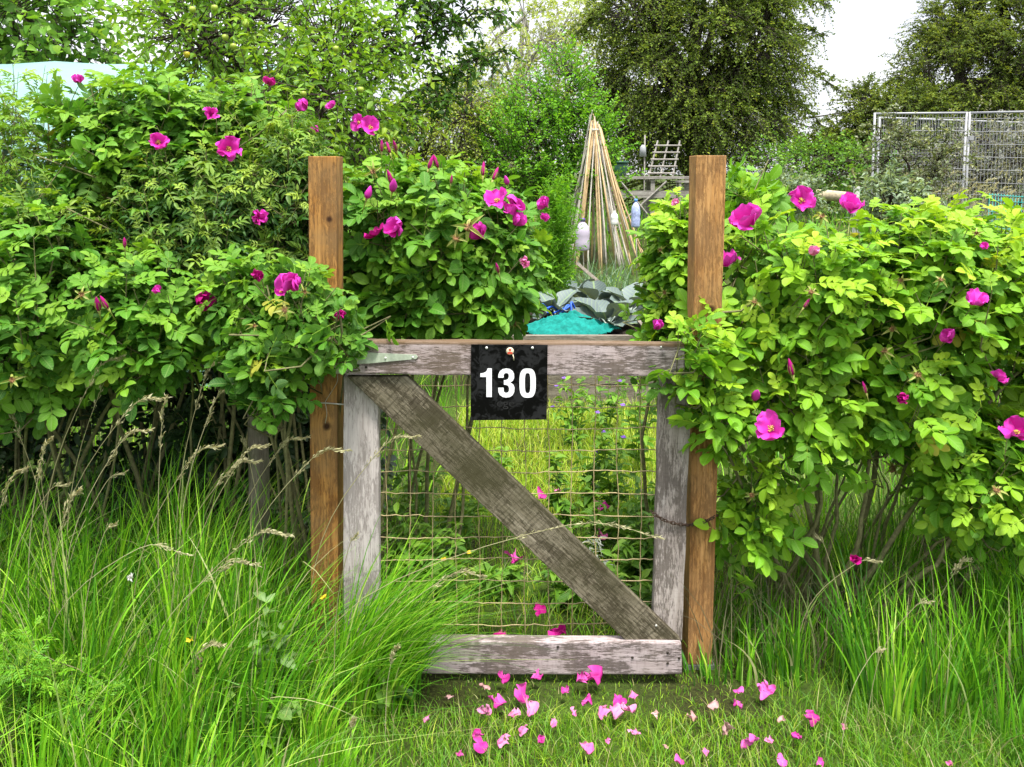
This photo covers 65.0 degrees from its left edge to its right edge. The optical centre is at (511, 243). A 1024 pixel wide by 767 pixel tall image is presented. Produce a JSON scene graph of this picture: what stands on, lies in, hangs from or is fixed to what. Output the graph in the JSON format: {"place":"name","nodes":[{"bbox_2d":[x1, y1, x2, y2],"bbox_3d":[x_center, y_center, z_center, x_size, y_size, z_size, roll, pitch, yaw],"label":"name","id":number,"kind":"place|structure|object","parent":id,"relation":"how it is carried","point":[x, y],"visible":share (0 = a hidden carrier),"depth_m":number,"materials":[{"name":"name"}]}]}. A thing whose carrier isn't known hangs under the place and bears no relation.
{"place":"outdoors","nodes":[
{"label":"outdoors","id":0,"kind":"place"},
{"bbox_2d":[186,652,205,746],"bbox_3d":[-0.858,1.242,2.182,0.050,0.282,0.048,0,5,0],"label":"dead dock","id":1,"kind":"object","parent":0,"point":[200,662],"visible":0.26,"depth_m":2.18,"materials":[{"name":"brown plant"}]},
{"bbox_2d":[248,591,300,707],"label":"thistle plant","id":2,"kind":"object","parent":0,"point":[262,596],"visible":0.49,"depth_m":2.27,"materials":[{"name":"green plant"}]},
{"bbox_2d":[0,416,674,766],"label":"long grass","id":3,"kind":"structure","parent":0,"point":[232,666],"depth_m":2.29,"materials":[{"name":"plant"}]},
{"bbox_2d":[0,175,1023,766],"bbox_3d":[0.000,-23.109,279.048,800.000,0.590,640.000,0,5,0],"label":"ground","id":4,"kind":"structure","parent":0,"point":[624,687],"depth_m":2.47,"materials":[{"name":"plant"}]},
{"bbox_2d":[0,611,108,760],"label":"feathery weed","id":5,"kind":"object","parent":4,"relation":"on","point":[10,673],"visible":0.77,"depth_m":2.03,"materials":[{"name":"green plant"}]},
{"bbox_2d":[18,648,132,766],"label":"feathery weed","id":6,"kind":"object","parent":4,"relation":"on","point":[83,693],"visible":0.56,"depth_m":2.04,"materials":[{"name":"green plant"}]},
{"bbox_2d":[0,0,157,63],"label":"tree","id":7,"kind":"object","parent":4,"relation":"on","point":[53,45],"visible":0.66,"depth_m":7.78,"materials":[{"name":"green plant"}]},
{"bbox_2d":[0,188,217,578],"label":"rose bush","id":8,"kind":"object","parent":4,"relation":"on","point":[55,349],"visible":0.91,"depth_m":2.41,"materials":[{"name":"green plant"}]},
{"bbox_2d":[127,573,142,710],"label":"meadow flower","id":9,"kind":"object","parent":4,"relation":"on","point":[129,577],"visible":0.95,"depth_m":2.19,"materials":[{"name":"green plant"}]},
{"bbox_2d":[0,55,312,587],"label":"bramble","id":10,"kind":"object","parent":4,"relation":"on","point":[23,128],"visible":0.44,"depth_m":2.85,"materials":[{"name":"green plant"}]},
{"bbox_2d":[0,61,316,385],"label":"polytunnel","id":11,"kind":"structure","parent":4,"relation":"on","point":[68,71],"depth_m":6.46,"materials":[{"name":"plastic"}]},
{"bbox_2d":[0,108,350,566],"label":"rambling shrub","id":12,"kind":"object","parent":4,"relation":"on","point":[277,216],"visible":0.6,"depth_m":2.67,"materials":[{"name":"green plant"}]},
{"bbox_2d":[0,134,405,577],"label":"hedge shrub","id":13,"kind":"object","parent":4,"relation":"on","point":[171,416],"visible":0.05,"depth_m":3.08,"materials":[{"name":"green plant"}]},
{"bbox_2d":[29,61,378,515],"bbox_3d":[-1.111,0.328,3.036,1.186,2.010,0.847,0,5,0],"label":"rose bush","id":14,"kind":"object","parent":4,"relation":"on","point":[114,123],"visible":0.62,"depth_m":2.77,"materials":[{"name":"green plant"}]},
{"bbox_2d":[115,0,344,72],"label":"shade tree","id":15,"kind":"object","parent":4,"relation":"on","point":[266,23],"visible":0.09,"depth_m":10.12,"materials":[{"name":"green plant"}]},
{"bbox_2d":[247,386,270,593],"bbox_3d":[-0.855,1.032,2.720,0.076,1.353,0.074,0,5,0],"label":"fence stake","id":16,"kind":"object","parent":4,"relation":"on","point":[256,438],"visible":0.15,"depth_m":2.67,"materials":[{"name":"grey wood"}]},
{"bbox_2d":[227,673,300,748],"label":"ground ivy","id":17,"kind":"object","parent":4,"relation":"on","point":[290,711],"visible":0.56,"depth_m":2.15,"materials":[{"name":"green plant"}]},
{"bbox_2d":[94,0,458,450],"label":"apple tree","id":18,"kind":"object","parent":4,"relation":"on","point":[290,65],"visible":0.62,"depth_m":3.81,"materials":[{"name":"green plant"}]},
{"bbox_2d":[186,242,398,617],"bbox_3d":[-0.694,0.689,2.458,0.615,1.373,0.460,4,7,41],"label":"rose bush","id":19,"kind":"object","parent":4,"relation":"on","point":[275,335],"visible":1,"depth_m":2.34,"materials":[{"name":"green plant"}]},
{"bbox_2d":[308,156,343,665],"bbox_3d":[-0.584,0.559,2.539,0.112,1.660,0.099,0,5,0],"label":"gate post","id":20,"kind":"object","parent":4,"relation":"on","point":[325,186],"visible":0.56,"depth_m":2.50,"materials":[{"name":"brown wood"}]},
{"bbox_2d":[334,338,690,674],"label":"garden gate","id":21,"kind":"structure","parent":20,"relation":"attached to","point":[647,639],"depth_m":2.48,"materials":[{"name":"wood"}]},
{"bbox_2d":[471,344,547,419],"bbox_3d":[-0.009,0.417,2.409,0.231,0.232,0.010,0,5,0],"label":"number sign","id":22,"kind":"object","parent":21,"relation":"attached to","point":[508,382],"visible":1,"depth_m":2.41,"materials":[{"name":"black plastic"}]},
{"bbox_2d":[366,667,413,715],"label":"dock plant","id":23,"kind":"object","parent":4,"relation":"on","point":[381,702],"visible":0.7,"depth_m":2.31,"materials":[{"name":"green plant"}]},
{"bbox_2d":[381,476,414,572],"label":"leafy weed","id":24,"kind":"object","parent":4,"relation":"on","point":[396,505],"visible":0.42,"depth_m":3.06,"materials":[{"name":"green plant"}]},
{"bbox_2d":[381,546,424,601],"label":"leafy weed","id":25,"kind":"object","parent":4,"relation":"on","point":[399,566],"visible":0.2,"depth_m":2.86,"materials":[{"name":"green plant"}]},
{"bbox_2d":[391,447,449,546],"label":"leafy weed","id":26,"kind":"object","parent":4,"relation":"on","point":[421,497],"visible":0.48,"depth_m":3.32,"materials":[{"name":"green plant"}]},
{"bbox_2d":[319,0,527,190],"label":"plum tree","id":27,"kind":"object","parent":4,"relation":"on","point":[455,23],"visible":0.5,"depth_m":4.88,"materials":[{"name":"green plant"}]},
{"bbox_2d":[397,512,464,586],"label":"leafy weed","id":28,"kind":"object","parent":4,"relation":"on","point":[439,550],"visible":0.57,"depth_m":3.00,"materials":[{"name":"green plant"}]},
{"bbox_2d":[346,64,525,188],"bbox_3d":[-1.203,-1.159,11.898,2.864,2.919,2.227,0,5,0],"label":"golden shrub","id":29,"kind":"object","parent":4,"relation":"on","point":[429,150],"visible":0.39,"depth_m":11.56,"materials":[{"name":"green plant"}]},
{"bbox_2d":[405,539,475,611],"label":"leafy weed","id":30,"kind":"object","parent":4,"relation":"on","point":[437,571],"visible":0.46,"depth_m":2.89,"materials":[{"name":"green plant"}]},
{"bbox_2d":[343,140,562,582],"bbox_3d":[-0.250,0.479,3.012,0.883,1.719,0.849,0,5,0],"label":"rose bush","id":31,"kind":"object","parent":4,"relation":"on","point":[449,254],"visible":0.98,"depth_m":2.73,"materials":[{"name":"green plant"}]},
{"bbox_2d":[434,478,489,554],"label":"leafy weed","id":32,"kind":"object","parent":4,"relation":"on","point":[470,507],"visible":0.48,"depth_m":3.29,"materials":[{"name":"green plant"}]},
{"bbox_2d":[473,733,487,752],"bbox_3d":[-0.088,1.342,2.159,0.043,0.034,0.037,-3,6,-33],"label":"fallen petal","id":33,"kind":"object","parent":4,"relation":"on","point":[480,746],"visible":1,"depth_m":2.16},
{"bbox_2d":[477,704,491,714],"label":"fallen petal","id":34,"kind":"object","parent":4,"relation":"on","point":[486,709],"visible":0.98,"depth_m":2.31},
{"bbox_2d":[488,693,505,708],"bbox_3d":[-0.045,1.327,2.340,0.044,0.026,0.050,-4,6,-36],"label":"fallen petal","id":35,"kind":"object","parent":4,"relation":"on","point":[498,699],"visible":0.98,"depth_m":2.34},
{"bbox_2d":[469,560,526,604],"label":"leafy weed","id":36,"kind":"object","parent":4,"relation":"on","point":[511,572],"visible":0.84,"depth_m":2.99,"materials":[{"name":"green plant"}]},
{"bbox_2d":[497,733,509,747],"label":"fallen petal","id":37,"kind":"object","parent":4,"relation":"on","point":[503,740],"visible":0.97,"depth_m":2.18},
{"bbox_2d":[493,446,516,467],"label":"leafy weed","id":38,"kind":"object","parent":4,"relation":"on","point":[497,456],"visible":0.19,"depth_m":3.88,"materials":[{"name":"green plant"}]},
{"bbox_2d":[377,0,642,207],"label":"birch tree","id":39,"kind":"object","parent":4,"relation":"on","point":[530,56],"visible":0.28,"depth_m":22.68,"materials":[{"name":"green plant"}]},
{"bbox_2d":[0,453,1023,678],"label":"dead grass","id":40,"kind":"structure","parent":4,"relation":"on","point":[946,606],"depth_m":2.68,"materials":[{"name":"plant"}]},
{"bbox_2d":[0,354,1023,764],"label":"seeding grass","id":41,"kind":"structure","parent":4,"relation":"on","point":[282,534],"depth_m":2.27,"materials":[{"name":"plant"}]},
{"bbox_2d":[514,682,528,702],"bbox_3d":[0.028,1.326,2.366,0.045,0.046,0.053,0,5,0],"label":"fallen petal","id":42,"kind":"object","parent":4,"relation":"on","point":[519,694],"visible":0.91,"depth_m":2.37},
{"bbox_2d":[525,695,538,715],"bbox_3d":[0.052,1.322,2.305,0.042,0.050,0.034,-4,7,-41],"label":"fallen petal","id":43,"kind":"object","parent":4,"relation":"on","point":[533,708],"visible":1,"depth_m":2.31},
{"bbox_2d":[533,604,545,615],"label":"fallen petal","id":44,"kind":"object","parent":4,"relation":"on","point":[539,608],"visible":0.97,"depth_m":2.72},
{"bbox_2d":[453,26,647,237],"bbox_3d":[0.521,-1.427,11.881,2.905,3.487,2.158,2,5,19],"label":"young tree","id":45,"kind":"object","parent":4,"relation":"on","point":[556,110],"visible":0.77,"depth_m":11.53,"materials":[{"name":"green plant"}]},
{"bbox_2d":[548,623,565,634],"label":"fallen petal","id":46,"kind":"object","parent":4,"relation":"on","point":[560,629],"visible":0.84,"depth_m":2.57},
{"bbox_2d":[541,452,591,534],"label":"leafy weed","id":47,"kind":"object","parent":4,"relation":"on","point":[557,502],"visible":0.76,"depth_m":3.42,"materials":[{"name":"green plant"}]},
{"bbox_2d":[533,561,603,613],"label":"leafy weed","id":48,"kind":"object","parent":4,"relation":"on","point":[560,590],"visible":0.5,"depth_m":2.96,"materials":[{"name":"green plant"}]},
{"bbox_2d":[550,376,593,449],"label":"leafy weed","id":49,"kind":"object","parent":4,"relation":"on","point":[580,411],"visible":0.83,"depth_m":4.49,"materials":[{"name":"green plant"}]},
{"bbox_2d":[504,299,654,407],"bbox_3d":[0.411,0.775,6.339,1.136,0.500,1.946,0,5,0],"label":"raised bed","id":50,"kind":"object","parent":4,"relation":"on","point":[612,335],"visible":0.1,"depth_m":5.38,"materials":[{"name":"wood"}]},
{"bbox_2d":[532,289,576,318],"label":"cabbage plant","id":51,"kind":"object","parent":50,"relation":"on","point":[564,298],"visible":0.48,"depth_m":6.20,"materials":[{"name":"green plant"}]},
{"bbox_2d":[542,301,575,314],"bbox_3d":[0.333,0.491,6.016,0.314,0.119,0.115,0,5,0],"label":"blue twine","id":52,"kind":"object","parent":51,"relation":"on","point":[567,306],"visible":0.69,"depth_m":5.99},
{"bbox_2d":[528,167,589,293],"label":"fennel plant","id":53,"kind":"object","parent":50,"relation":"on","point":[559,218],"visible":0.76,"depth_m":6.53,"materials":[{"name":"green plant"}]},
{"bbox_2d":[527,310,620,334],"bbox_3d":[0.396,0.545,5.689,0.770,0.144,0.428,0,5,0],"label":"garden net","id":54,"kind":"object","parent":50,"relation":"on","point":[570,322],"visible":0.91,"depth_m":5.58,"materials":[{"name":"fabric"}]},
{"bbox_2d":[560,279,594,297],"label":"cabbage plant","id":55,"kind":"object","parent":50,"relation":"on","point":[574,286],"visible":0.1,"depth_m":6.97,"materials":[{"name":"green plant"}]},
{"bbox_2d":[574,280,626,305],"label":"cabbage plant","id":56,"kind":"object","parent":50,"relation":"on","point":[592,289],"visible":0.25,"depth_m":6.41,"materials":[{"name":"green plant"}]},
{"bbox_2d":[573,297,638,326],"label":"cabbage plant","id":57,"kind":"object","parent":50,"relation":"on","point":[604,310],"visible":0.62,"depth_m":5.81,"materials":[{"name":"green plant"}]},
{"bbox_2d":[601,282,645,315],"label":"cabbage plant","id":58,"kind":"object","parent":50,"relation":"on","point":[628,292],"visible":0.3,"depth_m":6.28,"materials":[{"name":"green plant"}]},
{"bbox_2d":[575,218,589,280],"bbox_3d":[0.914,0.144,10.452,0.190,0.954,0.190,0,5,0],"label":"plastic bottle","id":59,"kind":"object","parent":4,"relation":"on","point":[583,237],"visible":0.84,"depth_m":10.36,"materials":[{"name":"white plastic"}]},
{"bbox_2d":[579,741,593,753],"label":"fallen petal","id":60,"kind":"object","parent":4,"relation":"on","point":[587,747],"visible":0.99,"depth_m":2.15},
{"bbox_2d":[564,430,615,510],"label":"leafy weed","id":61,"kind":"object","parent":4,"relation":"on","point":[588,499],"visible":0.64,"depth_m":3.69,"materials":[{"name":"green plant"}]},
{"bbox_2d":[584,665,602,684],"bbox_3d":[0.249,1.315,2.450,0.058,0.043,0.045,0,5,0],"label":"fallen petal","id":62,"kind":"object","parent":4,"relation":"on","point":[596,673],"visible":1,"depth_m":2.45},
{"bbox_2d":[582,532,612,564],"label":"lavender clump","id":63,"kind":"object","parent":4,"relation":"on","point":[591,542],"visible":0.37,"depth_m":3.15,"materials":[{"name":"grey plant"}]},
{"bbox_2d":[563,253,636,287],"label":"leek plant","id":64,"kind":"object","parent":4,"relation":"on","point":[597,273],"visible":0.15,"depth_m":9.01,"materials":[{"name":"green plant"}]},
{"bbox_2d":[567,249,634,286],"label":"leek plant","id":65,"kind":"object","parent":4,"relation":"on","point":[576,278],"visible":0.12,"depth_m":8.88,"materials":[{"name":"green plant"}]},
{"bbox_2d":[561,110,642,276],"bbox_3d":[1.284,-0.736,11.384,1.370,2.295,1.131,0,5,0],"label":"cane wigwam","id":66,"kind":"object","parent":4,"relation":"on","point":[594,140],"visible":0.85,"depth_m":11.20,"materials":[{"name":"wood"}]},
{"bbox_2d":[575,375,629,430],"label":"leafy weed","id":67,"kind":"object","parent":4,"relation":"on","point":[609,402],"visible":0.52,"depth_m":4.70,"materials":[{"name":"green plant"}]},
{"bbox_2d":[597,705,610,718],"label":"fallen petal","id":68,"kind":"object","parent":4,"relation":"on","point":[603,711],"visible":1,"depth_m":2.30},
{"bbox_2d":[579,490,632,558],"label":"leafy weed","id":69,"kind":"object","parent":4,"relation":"on","point":[612,532],"visible":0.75,"depth_m":3.30,"materials":[{"name":"green plant"}]},
{"bbox_2d":[576,257,640,294],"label":"leek plant","id":70,"kind":"object","parent":4,"relation":"on","point":[610,283],"visible":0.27,"depth_m":8.87,"materials":[{"name":"green plant"}]},
{"bbox_2d":[590,403,633,512],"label":"leafy weed","id":71,"kind":"object","parent":4,"relation":"on","point":[610,486],"visible":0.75,"depth_m":3.62,"materials":[{"name":"green plant"}]},
{"bbox_2d":[611,211,617,274],"bbox_3d":[1.378,0.043,10.845,0.100,0.972,0.100,0,5,0],"label":"plastic bottle","id":72,"kind":"object","parent":4,"relation":"on","point":[614,218],"visible":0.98,"depth_m":10.79,"materials":[{"name":"white plastic"}]},
{"bbox_2d":[610,703,626,719],"bbox_3d":[0.302,1.340,2.309,0.042,0.029,0.053,-4,6,-35],"label":"fallen petal","id":73,"kind":"object","parent":4,"relation":"on","point":[617,711],"visible":1,"depth_m":2.30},
{"bbox_2d":[594,255,646,293],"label":"leek plant","id":74,"kind":"object","parent":4,"relation":"on","point":[620,282],"visible":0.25,"depth_m":8.96,"materials":[{"name":"green plant"}]},
{"bbox_2d":[601,549,651,605],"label":"leafy weed","id":75,"kind":"object","parent":4,"relation":"on","point":[646,595],"visible":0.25,"depth_m":2.87,"materials":[{"name":"green plant"}]},
{"bbox_2d":[609,462,654,545],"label":"leafy weed","id":76,"kind":"object","parent":4,"relation":"on","point":[651,499],"visible":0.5,"depth_m":3.27,"materials":[{"name":"green plant"}]},
{"bbox_2d":[611,527,652,585],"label":"leafy weed","id":77,"kind":"object","parent":4,"relation":"on","point":[627,566],"visible":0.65,"depth_m":3.04,"materials":[{"name":"green plant"}]},
{"bbox_2d":[631,199,639,281],"bbox_3d":[1.633,-0.016,10.639,0.120,1.154,0.120,0,5,0],"label":"plastic bottle","id":78,"kind":"object","parent":4,"relation":"on","point":[635,215],"visible":0.96,"depth_m":10.57,"materials":[{"name":"grey plastic"}]},
{"bbox_2d":[615,376,657,474],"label":"leafy weed","id":79,"kind":"object","parent":4,"relation":"on","point":[635,454],"visible":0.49,"depth_m":4.09,"materials":[{"name":"green plant"}]},
{"bbox_2d":[625,496,653,581],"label":"leafy weed","id":80,"kind":"object","parent":4,"relation":"on","point":[646,546],"visible":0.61,"depth_m":3.09,"materials":[{"name":"green plant"}]},
{"bbox_2d":[639,135,645,226],"bbox_3d":[2.251,-0.979,13.867,0.120,1.783,0.114,0,5,0],"label":"plastic bottle","id":81,"kind":"object","parent":4,"relation":"on","point":[642,150],"visible":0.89,"depth_m":13.79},
{"bbox_2d":[607,176,688,230],"bbox_3d":[2.432,-0.650,14.172,1.536,1.074,0.650,0,5,0],"label":"potting bench","id":82,"kind":"object","parent":4,"relation":"on","point":[650,193],"visible":0.27,"depth_m":13.87,"materials":[{"name":"grey wood"}]},
{"bbox_2d":[614,161,628,175],"bbox_3d":[1.869,-1.317,14.089,0.364,0.265,0.364,0,5,0],"label":"plastic tub","id":83,"kind":"object","parent":82,"relation":"on","point":[621,164],"visible":0.42,"depth_m":13.95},
{"bbox_2d":[647,140,681,175],"bbox_3d":[2.716,-1.521,14.347,0.638,0.655,0.280,0,5,0],"label":"wooden trellis","id":84,"kind":"object","parent":82,"relation":"on","point":[663,165],"visible":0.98,"depth_m":14.31,"materials":[{"name":"grey wood"}]},
{"bbox_2d":[350,112,1023,212],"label":"hedge","id":85,"kind":"object","parent":4,"relation":"on","point":[626,200],"visible":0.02,"depth_m":21.76,"materials":[{"name":"green plant"}]},
{"bbox_2d":[681,155,725,669],"bbox_3d":[0.607,0.568,2.570,0.095,1.690,0.112,0,5,0],"label":"gate post","id":86,"kind":"object","parent":4,"relation":"on","point":[707,183],"visible":0.72,"depth_m":2.53,"materials":[{"name":"brown wood"}]},
{"bbox_2d":[650,510,718,526],"bbox_3d":[0.557,0.861,2.526,0.257,0.065,0.058,-2,5,-21],"label":"latch chain","id":87,"kind":"object","parent":86,"relation":"attached to","point":[675,523],"visible":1,"depth_m":2.49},
{"bbox_2d":[565,0,846,201],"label":"hawthorn tree","id":88,"kind":"object","parent":4,"relation":"on","point":[688,99],"visible":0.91,"depth_m":18.53,"materials":[{"name":"green plant"}]},
{"bbox_2d":[618,154,795,534],"bbox_3d":[0.720,0.511,3.013,0.642,1.692,0.594,0,5,0],"label":"rose bush","id":89,"kind":"object","parent":4,"relation":"on","point":[664,263],"visible":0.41,"depth_m":2.87,"materials":[{"name":"green plant"}]},
{"bbox_2d":[741,733,759,748],"bbox_3d":[0.643,1.350,2.181,0.053,0.047,0.026,-3,6,-28],"label":"fallen petal","id":90,"kind":"object","parent":4,"relation":"on","point":[749,741],"visible":0.97,"depth_m":2.18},
{"bbox_2d":[757,679,775,699],"bbox_3d":[0.759,1.326,2.388,0.052,0.045,0.044,0,5,0],"label":"fallen petal","id":91,"kind":"object","parent":4,"relation":"on","point":[765,690],"visible":1,"depth_m":2.40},
{"bbox_2d":[757,163,837,230],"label":"sage plant","id":92,"kind":"object","parent":4,"relation":"on","point":[798,181],"visible":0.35,"depth_m":8.34,"materials":[{"name":"green plant"}]},
{"bbox_2d":[804,710,819,726],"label":"fallen petal","id":93,"kind":"object","parent":4,"relation":"on","point":[810,713],"visible":1,"depth_m":2.27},
{"bbox_2d":[729,126,916,222],"bbox_3d":[6.298,-1.347,16.378,3.727,2.158,2.642,2,6,25],"label":"bush","id":94,"kind":"object","parent":4,"relation":"on","point":[840,159],"visible":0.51,"depth_m":16.10,"materials":[{"name":"green plant"}]},
{"bbox_2d":[816,189,845,201],"bbox_3d":[4.447,-0.714,12.032,1.352,0.208,0.263,-1,5,-8],"label":"fallen log","id":95,"kind":"object","parent":4,"relation":"on","point":[830,195],"visible":0.23,"depth_m":12.01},
{"bbox_2d":[646,185,1023,640],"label":"rose bush","id":96,"kind":"object","parent":4,"relation":"on","point":[815,319],"visible":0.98,"depth_m":2.45,"materials":[{"name":"green plant"}]},
{"bbox_2d":[681,458,1023,766],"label":"long grass","id":97,"kind":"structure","parent":4,"relation":"on","point":[974,667],"depth_m":2.49,"materials":[{"name":"plant"}]},
{"bbox_2d":[837,158,952,237],"bbox_3d":[3.538,0.108,7.550,0.892,1.818,0.949,-3,6,-34],"label":"sage plant","id":98,"kind":"object","parent":4,"relation":"on","point":[900,194],"visible":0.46,"depth_m":7.37,"materials":[{"name":"green plant"}]},
{"bbox_2d":[777,0,1023,212],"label":"broad tree","id":99,"kind":"object","parent":4,"relation":"on","point":[957,45],"visible":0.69,"depth_m":18.52,"materials":[{"name":"green plant"}]},
{"bbox_2d":[847,103,984,230],"bbox_3d":[4.995,-0.525,10.066,1.526,2.490,1.494,3,6,31],"label":"shrub","id":100,"kind":"object","parent":4,"relation":"on","point":[944,150],"visible":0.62,"depth_m":10.02,"materials":[{"name":"green plant"}]},
{"bbox_2d":[870,112,967,230],"bbox_3d":[5.537,-0.657,10.972,1.274,2.266,0.056,0,5,0],"label":"fence panel","id":101,"kind":"object","parent":4,"relation":"on","point":[956,130],"visible":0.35,"depth_m":10.90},
{"bbox_2d":[876,117,1023,233],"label":"fence panel","id":102,"kind":"object","parent":4,"relation":"on","point":[879,120],"visible":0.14,"depth_m":12.07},
{"bbox_2d":[897,95,1023,221],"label":"shrub","id":103,"kind":"object","parent":4,"relation":"on","point":[1006,165],"visible":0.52,"depth_m":11.63,"materials":[{"name":"green plant"}]},
{"bbox_2d":[964,111,1023,221],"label":"fence panel","id":104,"kind":"object","parent":4,"relation":"on","point":[969,137],"visible":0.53,"depth_m":10.76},
{"bbox_2d":[988,193,1023,233],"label":"crop net","id":105,"kind":"object","parent":4,"relation":"on","point":[998,195],"visible":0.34,"depth_m":8.99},
{"bbox_2d":[0,338,1023,579],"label":"rough grass","id":106,"kind":"structure","parent":0,"point":[776,455],"depth_m":4.17,"materials":[{"name":"plant"}]},
{"bbox_2d":[0,0,1023,174],"label":"sky","id":107,"kind":"structure","parent":0,"point":[863,29],"materials":[{"name":"white"}]},
{"bbox_2d":[348,202,1023,338],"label":"rough grass","id":108,"kind":"structure","parent":0,"point":[796,222],"depth_m":14.61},
{"bbox_2d":[851,169,1023,233],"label":"tall seeding grass","id":109,"kind":"structure","parent":0,"point":[990,188],"depth_m":9.72,"materials":[{"name":"plant"}]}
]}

